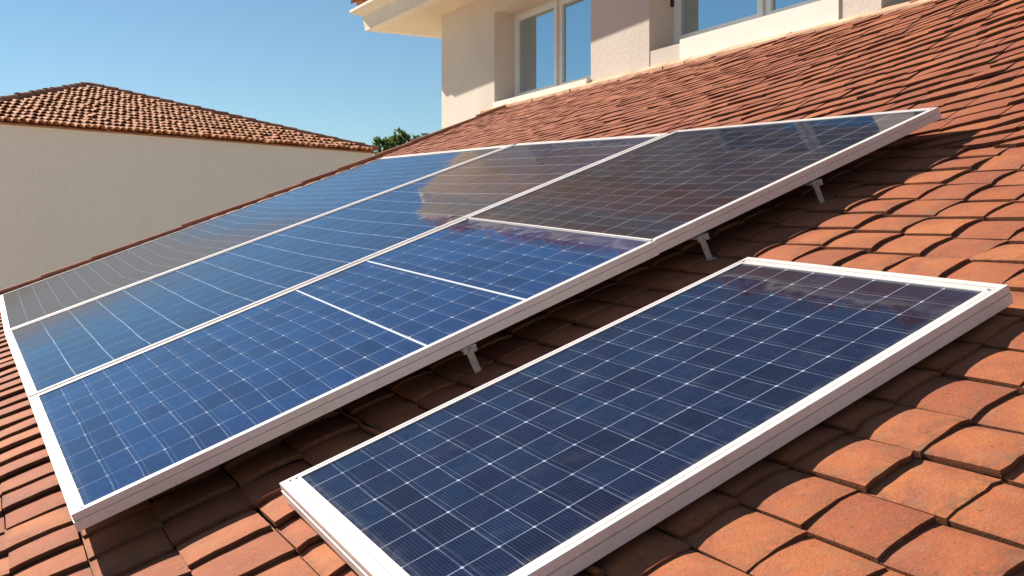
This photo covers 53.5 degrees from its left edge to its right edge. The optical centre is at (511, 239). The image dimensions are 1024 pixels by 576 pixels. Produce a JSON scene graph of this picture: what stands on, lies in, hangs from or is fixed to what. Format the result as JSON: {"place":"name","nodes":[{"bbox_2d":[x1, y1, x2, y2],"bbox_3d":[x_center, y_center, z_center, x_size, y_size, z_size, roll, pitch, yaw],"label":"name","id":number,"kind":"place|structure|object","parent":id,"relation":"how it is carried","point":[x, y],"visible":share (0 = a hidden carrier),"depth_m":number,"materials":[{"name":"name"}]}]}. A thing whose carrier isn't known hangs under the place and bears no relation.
{"place":"outdoors","nodes":[
{"label":"outdoors","id":0,"kind":"place"},
{"bbox_2d":[0,0,441,155],"label":"sky","id":1,"kind":"structure","parent":0,"point":[314,66],"materials":[{"name":"blue"}]},
{"label":"ground","id":2,"kind":"structure","parent":0,"visible":0},
{"bbox_2d":[0,82,378,289],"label":"neighbour house","id":3,"kind":"structure","parent":2,"relation":"on","point":[88,170],"depth_m":29.26,"materials":[{"name":"paint"}]},
{"bbox_2d":[371,127,418,154],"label":"tree","id":4,"kind":"object","parent":2,"relation":"on","point":[403,137],"visible":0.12,"depth_m":45.90,"materials":[{"name":"green plant"}]},
{"bbox_2d":[0,0,1023,575],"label":"house","id":5,"kind":"structure","parent":2,"relation":"on","point":[916,468],"depth_m":3.65,"materials":[{"name":"ceramic"}]},
{"bbox_2d":[0,144,513,332],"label":"solar panel","id":6,"kind":"object","parent":5,"relation":"attached to","point":[50,296],"visible":0.89,"depth_m":7.54,"materials":[{"name":"glass"}]},
{"bbox_2d":[5,133,668,398],"bbox_3d":[-1.073,0.010,6.086,3.483,1.440,2.039,0,0,-28],"label":"solar panel","id":7,"kind":"object","parent":5,"relation":"attached to","point":[59,348],"visible":0.91,"depth_m":5.78,"materials":[{"name":"glass"}]},
{"bbox_2d":[458,343,480,372],"bbox_3d":[-0.140,0.410,3.470,0.083,0.119,0.085,0,0,-28],"label":"mounting bracket","id":8,"kind":"object","parent":5,"relation":"attached to","point":[469,350],"visible":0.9,"depth_m":3.45,"materials":[{"name":"metal"}]},
{"bbox_2d":[29,218,658,531],"bbox_3d":[-0.755,0.356,4.097,2.096,0.945,1.720,0,0,-28],"label":"solar panel","id":9,"kind":"object","parent":8,"relation":"attached to","point":[126,433],"visible":1,"depth_m":3.77,"materials":[{"name":"glass"}]},
{"bbox_2d":[493,0,590,106],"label":"window","id":10,"kind":"structure","parent":5,"relation":"in","point":[552,38],"depth_m":11.20,"materials":[{"name":"white"}]},
{"bbox_2d":[279,257,1012,575],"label":"solar panel","id":11,"kind":"object","parent":5,"relation":"on","point":[576,456],"visible":1,"depth_m":2.59,"materials":[{"name":"glass"}]},
{"bbox_2d":[690,233,715,260],"bbox_3d":[0.738,0.030,3.928,0.083,0.119,0.085,0,0,-28],"label":"mounting bracket","id":12,"kind":"object","parent":5,"relation":"attached to","point":[701,238],"visible":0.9,"depth_m":3.91,"materials":[{"name":"metal"}]},
{"bbox_2d":[670,0,839,58],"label":"window","id":13,"kind":"structure","parent":5,"relation":"in","point":[700,27],"depth_m":8.31,"materials":[{"name":"white paint"}]},
{"bbox_2d":[803,179,824,203],"bbox_3d":[1.258,-0.195,4.199,0.083,0.119,0.085,0,0,-28],"label":"mounting bracket","id":14,"kind":"object","parent":5,"relation":"attached to","point":[816,183],"visible":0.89,"depth_m":4.18,"materials":[{"name":"metal"}]},
{"bbox_2d":[466,107,941,252],"bbox_3d":[0.831,-0.297,4.938,1.572,0.697,1.716,0,0,-28],"label":"solar panel","id":15,"kind":"object","parent":14,"relation":"on","point":[670,190],"visible":0.95,"depth_m":4.63,"materials":[{"name":"glass"}]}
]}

